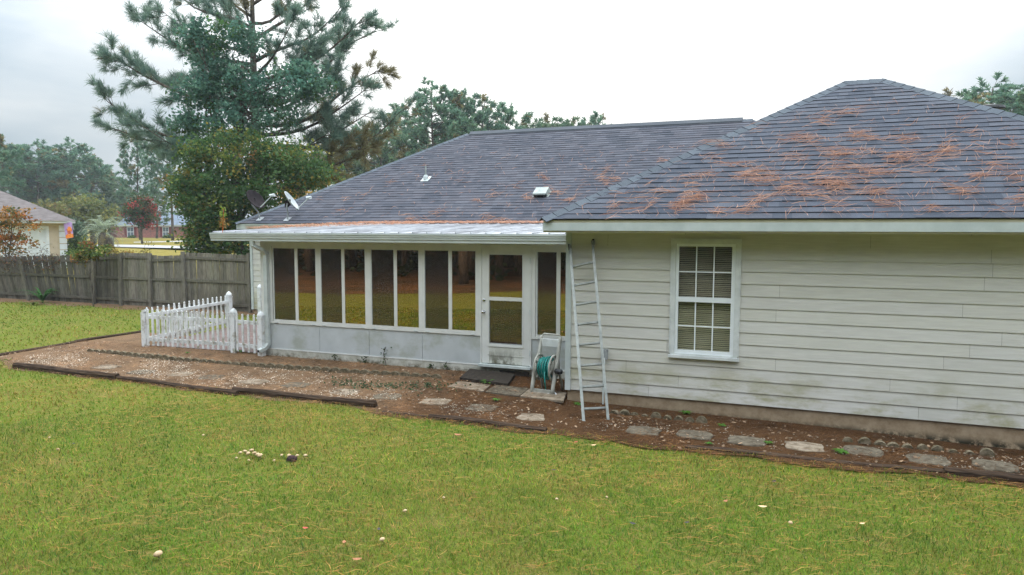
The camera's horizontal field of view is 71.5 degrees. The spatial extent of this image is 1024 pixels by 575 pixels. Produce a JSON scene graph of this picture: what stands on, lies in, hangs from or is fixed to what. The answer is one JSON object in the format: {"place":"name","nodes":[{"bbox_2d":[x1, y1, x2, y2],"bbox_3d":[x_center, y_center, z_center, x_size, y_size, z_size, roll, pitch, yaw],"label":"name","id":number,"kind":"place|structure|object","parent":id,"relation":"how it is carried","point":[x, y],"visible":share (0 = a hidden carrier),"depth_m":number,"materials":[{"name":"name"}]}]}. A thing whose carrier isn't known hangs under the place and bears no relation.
{"place":"outdoors","nodes":[
{"label":"outdoors","id":0,"kind":"place"},
{"bbox_2d":[97,244,201,248],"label":"road","id":1,"kind":"structure","parent":0,"point":[154,246],"depth_m":55.95,"materials":[{"name":"grey asphalt"}]},
{"bbox_2d":[155,324,257,352],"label":"patio","id":2,"kind":"structure","parent":0,"point":[225,332],"depth_m":17.32,"materials":[{"name":"brick"}]},
{"bbox_2d":[0,229,1023,574],"bbox_3d":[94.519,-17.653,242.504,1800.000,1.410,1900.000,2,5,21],"label":"lawn","id":3,"kind":"structure","parent":0,"point":[364,447],"depth_m":7.20,"materials":[{"name":"green plant"}]},
{"bbox_2d":[0,133,27,187],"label":"pine tree","id":4,"kind":"object","parent":3,"relation":"on","point":[6,154],"visible":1,"depth_m":62.04,"materials":[{"name":"green plant"}]},
{"bbox_2d":[0,205,44,256],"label":"broadleaf tree","id":5,"kind":"object","parent":3,"relation":"on","point":[20,238],"visible":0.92,"depth_m":29.45,"materials":[{"name":"orange plant"}]},
{"bbox_2d":[0,143,56,203],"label":"pine tree","id":6,"kind":"object","parent":3,"relation":"on","point":[31,195],"visible":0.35,"depth_m":103.28,"materials":[{"name":"green plant"}]},
{"bbox_2d":[0,191,74,268],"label":"neighbour house","id":7,"kind":"structure","parent":3,"relation":"on","point":[51,232],"depth_m":39.44,"materials":[{"name":"paint"}]},
{"bbox_2d":[0,229,46,268],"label":"garage door","id":8,"kind":"structure","parent":7,"relation":"in","point":[39,234],"depth_m":39.13,"materials":[{"name":"white"}]},
{"bbox_2d":[64,221,73,238],"bbox_3d":[-24.700,-3.203,39.586,0.519,0.986,0.582,-2,5,-27],"label":"garden flag","id":9,"kind":"object","parent":7,"relation":"hanging from","point":[68,228],"visible":1,"depth_m":39.50,"materials":[{"name":"purple fabric"}]},
{"bbox_2d":[0,138,79,204],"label":"pine tree","id":10,"kind":"object","parent":3,"relation":"on","point":[45,173],"visible":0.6,"depth_m":102.15,"materials":[{"name":"green plant"}]},
{"bbox_2d":[31,197,72,215],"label":"broadleaf tree","id":11,"kind":"object","parent":3,"relation":"on","point":[56,207],"visible":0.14,"depth_m":71.96,"materials":[{"name":"green plant"}]},
{"bbox_2d":[27,150,97,203],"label":"pine tree","id":12,"kind":"object","parent":3,"relation":"on","point":[68,192],"visible":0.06,"depth_m":109.35,"materials":[{"name":"green plant"}]},
{"bbox_2d":[27,136,113,200],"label":"pine tree","id":13,"kind":"object","parent":3,"relation":"on","point":[61,175],"visible":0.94,"depth_m":102.36,"materials":[{"name":"green plant"}]},
{"bbox_2d":[67,234,87,251],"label":"shrub","id":14,"kind":"object","parent":3,"relation":"on","point":[71,243],"visible":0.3,"depth_m":42.71,"materials":[{"name":"green plant"}]},
{"bbox_2d":[70,217,91,240],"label":"broadleaf tree","id":15,"kind":"object","parent":3,"relation":"on","point":[76,224],"visible":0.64,"depth_m":57.78,"materials":[{"name":"green plant"}]},
{"bbox_2d":[54,153,123,236],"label":"pine tree","id":16,"kind":"object","parent":3,"relation":"on","point":[104,188],"visible":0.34,"depth_m":111.19,"materials":[{"name":"green plant"}]},
{"bbox_2d":[49,189,129,238],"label":"broadleaf tree","id":17,"kind":"object","parent":3,"relation":"on","point":[82,209],"visible":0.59,"depth_m":76.98,"materials":[{"name":"green plant"}]},
{"bbox_2d":[66,236,117,306],"bbox_3d":[-14.392,-0.503,24.418,1.706,2.560,0.821,1,5,8],"label":"vine","id":18,"kind":"object","parent":3,"relation":"on","point":[88,251],"visible":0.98,"depth_m":24.33,"materials":[{"name":"green plant"}]},
{"bbox_2d":[75,215,127,247],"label":"palm","id":19,"kind":"object","parent":3,"relation":"on","point":[102,236],"visible":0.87,"depth_m":54.67,"materials":[{"name":"green plant"}]},
{"bbox_2d":[88,172,131,233],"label":"pine tree","id":20,"kind":"object","parent":3,"relation":"on","point":[121,197],"visible":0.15,"depth_m":117.55,"materials":[{"name":"green plant"}]},
{"bbox_2d":[0,298,257,314],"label":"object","id":21,"kind":"object","parent":3,"relation":"on","point":[63,303],"visible":0.48,"depth_m":24.92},
{"bbox_2d":[13,287,58,301],"bbox_3d":[-17.020,0.268,25.860,1.658,0.569,1.820,0,5,2],"label":"fern","id":22,"kind":"object","parent":21,"relation":"on","point":[41,297],"visible":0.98,"depth_m":25.68,"materials":[{"name":"green plant"}]},
{"bbox_2d":[0,251,251,312],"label":"timber fence","id":23,"kind":"object","parent":21,"relation":"on","point":[137,279],"visible":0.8,"depth_m":24.58,"materials":[{"name":"grey wood"}]},
{"bbox_2d":[0,241,68,280],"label":"bramble","id":24,"kind":"object","parent":23,"relation":"attached to","point":[19,256],"visible":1,"depth_m":26.13,"materials":[{"name":"green plant"}]},
{"bbox_2d":[114,140,161,239],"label":"pine tree","id":25,"kind":"object","parent":3,"relation":"on","point":[128,169],"visible":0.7,"depth_m":86.95,"materials":[{"name":"green plant"}]},
{"bbox_2d":[117,190,163,243],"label":"broadleaf tree","id":26,"kind":"object","parent":3,"relation":"on","point":[142,213],"visible":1,"depth_m":65.31,"materials":[{"name":"red plant"}]},
{"bbox_2d":[109,212,196,237],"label":"brick house","id":27,"kind":"structure","parent":3,"relation":"on","point":[148,232],"depth_m":107.03,"materials":[{"name":"red brick"}]},
{"bbox_2d":[130,183,177,237],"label":"pine tree","id":28,"kind":"object","parent":3,"relation":"on","point":[160,199],"visible":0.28,"depth_m":99.64,"materials":[{"name":"green plant"}]},
{"bbox_2d":[135,129,192,239],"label":"pine tree","id":29,"kind":"object","parent":3,"relation":"on","point":[157,165],"visible":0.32,"depth_m":82.71,"materials":[{"name":"green plant"}]},
{"bbox_2d":[140,284,265,355],"bbox_3d":[-7.630,0.686,18.289,2.775,1.026,7.647,-1,5,-17],"label":"picket fence","id":30,"kind":"object","parent":3,"relation":"on","point":[174,329],"visible":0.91,"depth_m":15.96,"materials":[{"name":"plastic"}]},
{"bbox_2d":[235,313,257,352],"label":"picket gate","id":31,"kind":"structure","parent":30,"relation":"attached to","point":[242,321],"depth_m":15.28,"materials":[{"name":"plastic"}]},
{"bbox_2d":[162,11,341,253],"bbox_3d":[-10.949,-5.608,30.233,7.606,11.705,3.582,0,5,0],"label":"broadleaf tree","id":32,"kind":"object","parent":3,"relation":"on","point":[209,87],"visible":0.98,"depth_m":29.63,"materials":[{"name":"green plant"}]},
{"bbox_2d":[157,118,349,262],"bbox_3d":[-10.413,-3.111,28.582,7.658,7.100,4.213,0,5,-4],"label":"broadleaf tree","id":33,"kind":"object","parent":3,"relation":"on","point":[203,203],"visible":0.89,"depth_m":27.89,"materials":[{"name":"green plant"}]},
{"bbox_2d":[84,0,423,214],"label":"pine tree","id":34,"kind":"object","parent":3,"relation":"on","point":[328,119],"visible":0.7,"depth_m":32.51,"materials":[{"name":"green plant"}]},
{"bbox_2d":[310,134,359,191],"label":"pine tree","id":35,"kind":"object","parent":3,"relation":"on","point":[353,170],"visible":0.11,"depth_m":76.43,"materials":[{"name":"green plant"}]},
{"bbox_2d":[326,122,397,174],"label":"pine tree","id":36,"kind":"object","parent":3,"relation":"on","point":[370,157],"visible":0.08,"depth_m":78.49,"materials":[{"name":"green plant"}]},
{"bbox_2d":[349,121,410,177],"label":"pine tree","id":37,"kind":"object","parent":3,"relation":"on","point":[391,156],"visible":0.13,"depth_m":74.59,"materials":[{"name":"green plant"}]},
{"bbox_2d":[382,119,422,164],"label":"pine tree","id":38,"kind":"object","parent":3,"relation":"on","point":[402,127],"visible":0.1,"depth_m":80.57,"materials":[{"name":"green plant"}]},
{"bbox_2d":[386,76,476,156],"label":"pine tree","id":39,"kind":"object","parent":3,"relation":"on","point":[451,126],"visible":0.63,"depth_m":67.80,"materials":[{"name":"green plant"}]},
{"bbox_2d":[423,87,492,139],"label":"pine tree","id":40,"kind":"object","parent":3,"relation":"on","point":[468,105],"visible":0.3,"depth_m":70.16,"materials":[{"name":"green plant"}]},
{"bbox_2d":[464,92,510,133],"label":"pine tree","id":41,"kind":"object","parent":3,"relation":"on","point":[480,102],"visible":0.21,"depth_m":71.18,"materials":[{"name":"green plant"}]},
{"bbox_2d":[483,101,538,130],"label":"pine tree","id":42,"kind":"object","parent":3,"relation":"on","point":[507,117],"visible":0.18,"depth_m":73.28,"materials":[{"name":"green plant"}]},
{"bbox_2d":[0,333,1023,487],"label":"garden bed","id":43,"kind":"object","parent":3,"relation":"on","point":[767,435],"visible":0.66,"depth_m":10.75,"materials":[{"name":"brown soil"}]},
{"bbox_2d":[0,341,75,355],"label":"landscape timber","id":44,"kind":"object","parent":43,"relation":"on","point":[24,350],"visible":0.91,"depth_m":15.82,"materials":[{"name":"brown wood"}]},
{"bbox_2d":[12,362,119,379],"bbox_3d":[-8.349,1.565,13.263,2.813,0.151,0.133,2,5,23],"label":"landscape timber","id":45,"kind":"object","parent":43,"relation":"on","point":[62,370],"visible":0.94,"depth_m":13.19,"materials":[{"name":"brown wood"}]},
{"bbox_2d":[74,330,140,341],"bbox_3d":[-10.033,1.217,17.718,0.110,0.085,1.850,2,5,23],"label":"landscape timber","id":46,"kind":"object","parent":43,"relation":"on","point":[104,336],"visible":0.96,"depth_m":17.61,"materials":[{"name":"brown wood"}]},
{"bbox_2d":[146,353,169,359],"bbox_3d":[-7.339,1.464,14.747,0.600,0.160,0.056,2,4,19],"label":"scalloped edging","id":47,"kind":"object","parent":43,"relation":"on","point":[157,356],"visible":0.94,"depth_m":14.72,"materials":[{"name":"concrete"}]},
{"bbox_2d":[116,375,238,395],"bbox_3d":[-5.764,1.675,12.160,2.870,0.114,0.111,2,5,24],"label":"landscape timber","id":48,"kind":"object","parent":43,"relation":"on","point":[191,387],"visible":0.91,"depth_m":12.05,"materials":[{"name":"brown wood"}]},
{"bbox_2d":[239,362,265,367],"bbox_3d":[-5.067,1.546,13.921,0.600,0.160,0.056,2,5,17],"label":"scalloped edging","id":49,"kind":"object","parent":43,"relation":"on","point":[255,364],"visible":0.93,"depth_m":13.89,"materials":[{"name":"concrete"}]},
{"bbox_2d":[240,379,268,384],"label":"stepping stone","id":50,"kind":"object","parent":43,"relation":"on","point":[256,382],"visible":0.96,"depth_m":12.54,"materials":[{"name":"stone"}]},
{"bbox_2d":[266,363,293,369],"bbox_3d":[-4.486,1.556,13.751,0.600,0.160,0.056,2,4,17],"label":"scalloped edging","id":51,"kind":"object","parent":43,"relation":"on","point":[281,366],"visible":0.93,"depth_m":13.72,"materials":[{"name":"concrete"}]},
{"bbox_2d":[281,382,311,387],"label":"stepping stone","id":52,"kind":"object","parent":43,"relation":"on","point":[299,384],"visible":0.97,"depth_m":12.30,"materials":[{"name":"stone"}]},
{"bbox_2d":[232,387,377,407],"bbox_3d":[-3.341,1.744,11.289,2.723,0.141,0.121,2,5,20],"label":"landscape timber","id":53,"kind":"object","parent":43,"relation":"on","point":[319,398],"visible":0.89,"depth_m":11.21,"materials":[{"name":"brown wood"}]},
{"bbox_2d":[293,365,321,371],"bbox_3d":[-3.906,1.574,13.581,0.600,0.160,0.056,2,4,17],"label":"scalloped edging","id":54,"kind":"object","parent":43,"relation":"on","point":[309,368],"visible":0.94,"depth_m":13.55,"materials":[{"name":"concrete"}]},
{"bbox_2d":[321,367,349,373],"bbox_3d":[-3.326,1.589,13.408,0.600,0.160,0.056,2,8,17],"label":"scalloped edging","id":55,"kind":"object","parent":43,"relation":"on","point":[337,370],"visible":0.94,"depth_m":13.38,"materials":[{"name":"concrete"}]},
{"bbox_2d":[350,369,379,374],"bbox_3d":[-2.741,1.609,13.255,0.600,0.160,0.056,1,5,14],"label":"scalloped edging","id":56,"kind":"object","parent":43,"relation":"on","point":[365,371],"visible":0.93,"depth_m":13.23,"materials":[{"name":"concrete"}]},
{"bbox_2d":[373,393,401,399],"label":"stepping stone","id":57,"kind":"object","parent":43,"relation":"on","point":[378,396],"visible":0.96,"depth_m":11.44,"materials":[{"name":"concrete"}]},
{"bbox_2d":[379,370,410,376],"bbox_3d":[-2.156,1.623,13.103,0.600,0.160,0.056,1,5,15],"label":"scalloped edging","id":58,"kind":"object","parent":43,"relation":"on","point":[394,373],"visible":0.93,"depth_m":13.07,"materials":[{"name":"concrete"}]},
{"bbox_2d":[320,376,470,395],"bbox_3d":[-1.996,1.664,12.243,2.978,0.086,1.318,2,5,21],"label":"ground cover","id":59,"kind":"object","parent":43,"relation":"on","point":[367,387],"visible":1,"depth_m":12.17,"materials":[{"name":"green plant"}]},
{"bbox_2d":[381,410,427,417],"bbox_3d":[-1.509,1.852,10.353,0.863,0.048,0.095,2,5,21],"label":"landscape timber","id":60,"kind":"object","parent":43,"relation":"on","point":[405,413],"visible":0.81,"depth_m":10.35,"materials":[{"name":"brown wood"}]},
{"bbox_2d":[410,373,441,378],"bbox_3d":[-1.570,1.645,12.952,0.600,0.160,0.056,1,6,15],"label":"scalloped edging","id":61,"kind":"object","parent":43,"relation":"on","point":[424,375],"visible":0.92,"depth_m":12.92,"materials":[{"name":"concrete"}]},
{"bbox_2d":[419,398,451,404],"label":"stepping stone","id":62,"kind":"object","parent":43,"relation":"on","point":[426,400],"visible":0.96,"depth_m":11.12,"materials":[{"name":"concrete"}]},
{"bbox_2d":[447,381,489,391],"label":"paving slab","id":63,"kind":"structure","parent":43,"relation":"on","point":[460,385],"depth_m":12.16,"materials":[{"name":"concrete"}]},
{"bbox_2d":[464,404,498,411],"bbox_3d":[-0.457,1.821,10.779,0.478,0.017,0.407,2,5,21],"label":"stepping stone","id":64,"kind":"object","parent":43,"relation":"on","point":[480,407],"visible":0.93,"depth_m":10.75,"materials":[{"name":"concrete"}]},
{"bbox_2d":[460,369,514,385],"bbox_3d":[-0.434,1.630,12.859,1.261,0.070,0.802,3,5,28],"label":"door mat","id":65,"kind":"object","parent":43,"relation":"on","point":[499,378],"depth_m":12.71,"materials":[{"name":"rubber"}]},
{"bbox_2d":[428,414,547,430],"bbox_3d":[-0.356,1.884,9.890,1.818,0.091,0.111,2,5,22],"label":"landscape timber","id":66,"kind":"object","parent":43,"relation":"on","point":[479,421],"visible":0.87,"depth_m":9.87,"materials":[{"name":"brown wood"}]},
{"bbox_2d":[485,385,528,396],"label":"paving slab","id":67,"kind":"structure","parent":43,"relation":"on","point":[504,392],"depth_m":11.79,"materials":[{"name":"concrete"}]},
{"bbox_2d":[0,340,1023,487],"bbox_3d":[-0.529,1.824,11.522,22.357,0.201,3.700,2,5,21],"label":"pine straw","id":68,"kind":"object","parent":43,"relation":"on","point":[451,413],"visible":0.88,"depth_m":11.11,"materials":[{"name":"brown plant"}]},
{"bbox_2d":[516,413,544,420],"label":"stepping stone","id":69,"kind":"object","parent":43,"relation":"on","point":[537,417],"visible":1,"depth_m":10.19,"materials":[{"name":"concrete"}]},
{"bbox_2d":[520,389,566,402],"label":"paving slab","id":70,"kind":"structure","parent":43,"relation":"on","point":[558,396],"depth_m":11.43,"materials":[{"name":"concrete"}]},
{"bbox_2d":[530,333,563,393],"bbox_3d":[0.623,1.270,11.807,0.552,0.978,0.525,2,5,21],"label":"hose reel","id":71,"kind":"object","parent":70,"relation":"on","point":[555,371],"visible":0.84,"depth_m":11.76,"materials":[{"name":"plastic"}]},
{"bbox_2d":[537,356,553,388],"bbox_3d":[0.580,1.395,11.796,0.259,0.523,0.388,2,5,21],"label":"garden hose","id":72,"kind":"object","parent":71,"relation":"on","point":[544,364],"visible":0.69,"depth_m":11.68,"materials":[{"name":"teal rubber"}]},
{"bbox_2d":[568,239,609,420],"bbox_3d":[1.140,0.576,10.642,0.421,2.589,1.493,0,5,-5],"label":"ladder","id":73,"kind":"object","parent":43,"relation":"on","point":[578,344],"visible":0.97,"depth_m":10.52,"materials":[{"name":"metal"}]},
{"bbox_2d":[625,426,661,435],"bbox_3d":[1.762,1.918,9.532,0.456,0.017,0.418,2,5,21],"label":"stepping stone","id":74,"kind":"object","parent":43,"relation":"on","point":[633,429],"visible":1,"depth_m":9.50,"materials":[{"name":"concrete"}]},
{"bbox_2d":[676,430,713,439],"bbox_3d":[2.403,1.934,9.354,0.480,0.017,0.418,2,5,21],"label":"stepping stone","id":75,"kind":"object","parent":43,"relation":"on","point":[705,434],"visible":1,"depth_m":9.32,"materials":[{"name":"stone"}]},
{"bbox_2d":[727,436,765,446],"bbox_3d":[2.995,1.957,9.085,0.471,0.017,0.408,2,5,21],"label":"stepping stone","id":76,"kind":"object","parent":43,"relation":"on","point":[744,441],"visible":1,"depth_m":9.03,"materials":[{"name":"stone"}]},
{"bbox_2d":[785,441,824,451],"bbox_3d":[3.642,1.978,8.855,0.469,0.017,0.414,2,5,21],"label":"stepping stone","id":77,"kind":"object","parent":43,"relation":"on","point":[800,445],"visible":1,"depth_m":8.82,"materials":[{"name":"stone"}]},
{"bbox_2d":[685,444,946,473],"bbox_3d":[3.571,2.026,8.374,2.980,0.067,0.114,2,5,19],"label":"landscape timber","id":78,"kind":"object","parent":43,"relation":"on","point":[891,466],"visible":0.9,"depth_m":8.36,"materials":[{"name":"brown wood"}]},
{"bbox_2d":[843,445,883,456],"bbox_3d":[4.286,1.994,8.679,0.469,0.017,0.424,2,5,21],"label":"stepping stone","id":79,"kind":"object","parent":43,"relation":"on","point":[877,452],"visible":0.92,"depth_m":8.66,"materials":[{"name":"stone"}]},
{"bbox_2d":[905,453,951,465],"bbox_3d":[4.894,2.021,8.366,0.482,0.017,0.410,2,5,21],"label":"stepping stone","id":80,"kind":"object","parent":43,"relation":"on","point":[935,461],"visible":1,"depth_m":8.33,"materials":[{"name":"stone"}]},
{"bbox_2d":[943,466,1023,482],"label":"landscape timber","id":81,"kind":"object","parent":43,"relation":"on","point":[983,473],"visible":0.87,"depth_m":7.76,"materials":[{"name":"brown wood"}]},
{"bbox_2d":[979,448,994,456],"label":"edging stone","id":82,"kind":"object","parent":43,"relation":"on","point":[986,452],"visible":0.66,"depth_m":8.52,"materials":[{"name":"stone"}]},
{"bbox_2d":[971,459,1019,472],"bbox_3d":[5.538,2.040,8.151,0.482,0.017,0.416,2,5,21],"label":"stepping stone","id":83,"kind":"object","parent":43,"relation":"on","point":[988,464],"visible":0.97,"depth_m":8.12,"materials":[{"name":"stone"}]},
{"bbox_2d":[499,370,528,376],"bbox_3d":[-0.169,1.560,13.627,1.316,0.085,0.723,2,5,21],"label":"door step","id":84,"kind":"object","parent":3,"relation":"on","point":[517,373],"depth_m":13.15,"materials":[{"name":"rubber"}]},
{"bbox_2d":[520,117,550,128],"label":"pine tree","id":85,"kind":"object","parent":3,"relation":"on","point":[539,124],"visible":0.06,"depth_m":88.09,"materials":[{"name":"green plant"}]},
{"bbox_2d":[536,111,563,126],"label":"pine tree","id":86,"kind":"object","parent":3,"relation":"on","point":[557,119],"visible":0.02,"depth_m":89.84,"materials":[{"name":"green plant"}]},
{"bbox_2d":[560,116,592,126],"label":"pine tree","id":87,"kind":"object","parent":3,"relation":"on","point":[565,123],"visible":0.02,"depth_m":88.19,"materials":[{"name":"green plant"}]},
{"bbox_2d":[580,110,612,125],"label":"pine tree","id":88,"kind":"object","parent":3,"relation":"on","point":[592,118],"visible":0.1,"depth_m":82.58,"materials":[{"name":"green plant"}]},
{"bbox_2d":[209,78,1023,449],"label":"house","id":89,"kind":"structure","parent":3,"relation":"on","point":[901,320],"depth_m":10.93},
{"bbox_2d":[218,207,229,232],"bbox_3d":[-6.102,-1.423,15.045,0.258,0.571,0.239,-3,6,-33],"label":"gutter weed","id":90,"kind":"object","parent":89,"relation":"on","point":[222,218],"visible":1,"depth_m":15.02,"materials":[{"name":"green plant"}]},
{"bbox_2d":[246,190,274,220],"bbox_3d":[-7.763,-2.544,22.045,0.839,0.962,0.588,-1,5,-14],"label":"satellite dish","id":91,"kind":"object","parent":89,"relation":"on","point":[255,199],"visible":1,"depth_m":22.04,"materials":[{"name":"grey metal"}]},
{"bbox_2d":[272,246,316,324],"bbox_3d":[-4.533,-0.048,14.867,1.104,1.624,0.080,2,5,21],"label":"porch window","id":92,"kind":"structure","parent":89,"relation":"in","point":[294,270],"depth_m":14.84,"materials":[{"name":"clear glass"}]},
{"bbox_2d":[283,191,311,220],"bbox_3d":[-6.565,-2.462,21.526,0.876,0.914,0.580,4,6,38],"label":"satellite dish","id":93,"kind":"object","parent":89,"relation":"on","point":[290,201],"visible":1,"depth_m":21.62,"materials":[{"name":"grey metal"}]},
{"bbox_2d":[320,247,365,327],"bbox_3d":[-3.424,-0.010,14.438,1.090,1.624,0.080,2,5,21],"label":"porch window","id":94,"kind":"structure","parent":89,"relation":"in","point":[342,269],"depth_m":14.41,"materials":[{"name":"clear glass"}]},
{"bbox_2d":[246,220,541,228],"bbox_3d":[-1.531,-1.492,16.797,7.840,0.250,5.085,2,5,21],"label":"pine straw","id":95,"kind":"object","parent":89,"relation":"on","point":[393,222],"visible":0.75,"depth_m":18.55,"materials":[{"name":"brown plant"}]},
{"bbox_2d":[370,247,419,331],"bbox_3d":[-2.299,0.029,14.002,1.098,1.624,0.080,2,5,21],"label":"porch window","id":96,"kind":"structure","parent":89,"relation":"in","point":[394,271],"depth_m":13.98,"materials":[{"name":"clear glass"}]},
{"bbox_2d":[424,248,475,334],"bbox_3d":[-1.180,0.067,13.569,1.111,1.624,0.080,2,5,21],"label":"porch window","id":97,"kind":"structure","parent":89,"relation":"in","point":[449,273],"depth_m":13.54,"materials":[{"name":"clear glass"}]},
{"bbox_2d":[317,145,692,222],"bbox_3d":[-0.104,-3.208,21.121,12.487,2.766,4.736,2,5,21],"label":"pine straw","id":98,"kind":"object","parent":89,"relation":"on","point":[474,199],"visible":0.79,"depth_m":20.24,"materials":[{"name":"brown plant"}]},
{"bbox_2d":[478,247,531,369],"bbox_3d":[-0.125,0.372,13.134,1.037,2.236,0.130,2,5,21],"label":"storm door","id":99,"kind":"structure","parent":89,"relation":"in","point":[505,312],"depth_m":13.16,"materials":[{"name":"white glass"}]},
{"bbox_2d":[536,250,565,338],"bbox_3d":[0.849,0.137,12.783,0.866,1.624,0.080,2,5,21],"label":"porch window","id":100,"kind":"structure","parent":89,"relation":"in","point":[550,264],"depth_m":12.82,"materials":[{"name":"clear glass"}]},
{"bbox_2d":[668,238,741,361],"bbox_3d":[2.869,0.171,10.587,1.028,1.797,0.148,2,5,21],"label":"window","id":101,"kind":"structure","parent":89,"relation":"in","point":[707,353],"depth_m":10.61,"materials":[{"name":"paint"}]},
{"bbox_2d":[576,89,1023,219],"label":"pine straw","id":102,"kind":"object","parent":89,"relation":"on","point":[835,181],"visible":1,"depth_m":10.39,"materials":[{"name":"brown plant"}]},
{"bbox_2d":[942,87,1006,110],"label":"pine tree","id":103,"kind":"object","parent":3,"relation":"on","point":[949,93],"depth_m":64.64,"materials":[{"name":"green plant"}]},
{"bbox_2d":[960,70,1023,115],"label":"pine tree","id":104,"kind":"object","parent":3,"relation":"on","point":[974,96],"visible":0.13,"depth_m":58.30,"materials":[{"name":"green plant"}]},
{"bbox_2d":[993,83,1023,115],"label":"pine tree","id":105,"kind":"object","parent":3,"relation":"on","point":[1018,102],"visible":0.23,"depth_m":55.88,"materials":[{"name":"green plant"}]},
{"bbox_2d":[0,0,1023,217],"label":"sky","id":106,"kind":"structure","parent":0,"point":[629,61],"materials":[{"name":"white"}]},
{"bbox_2d":[21,345,1023,472],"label":"gravel","id":107,"kind":"structure","parent":0,"point":[377,393],"depth_m":12.55,"materials":[{"name":"gravel"}]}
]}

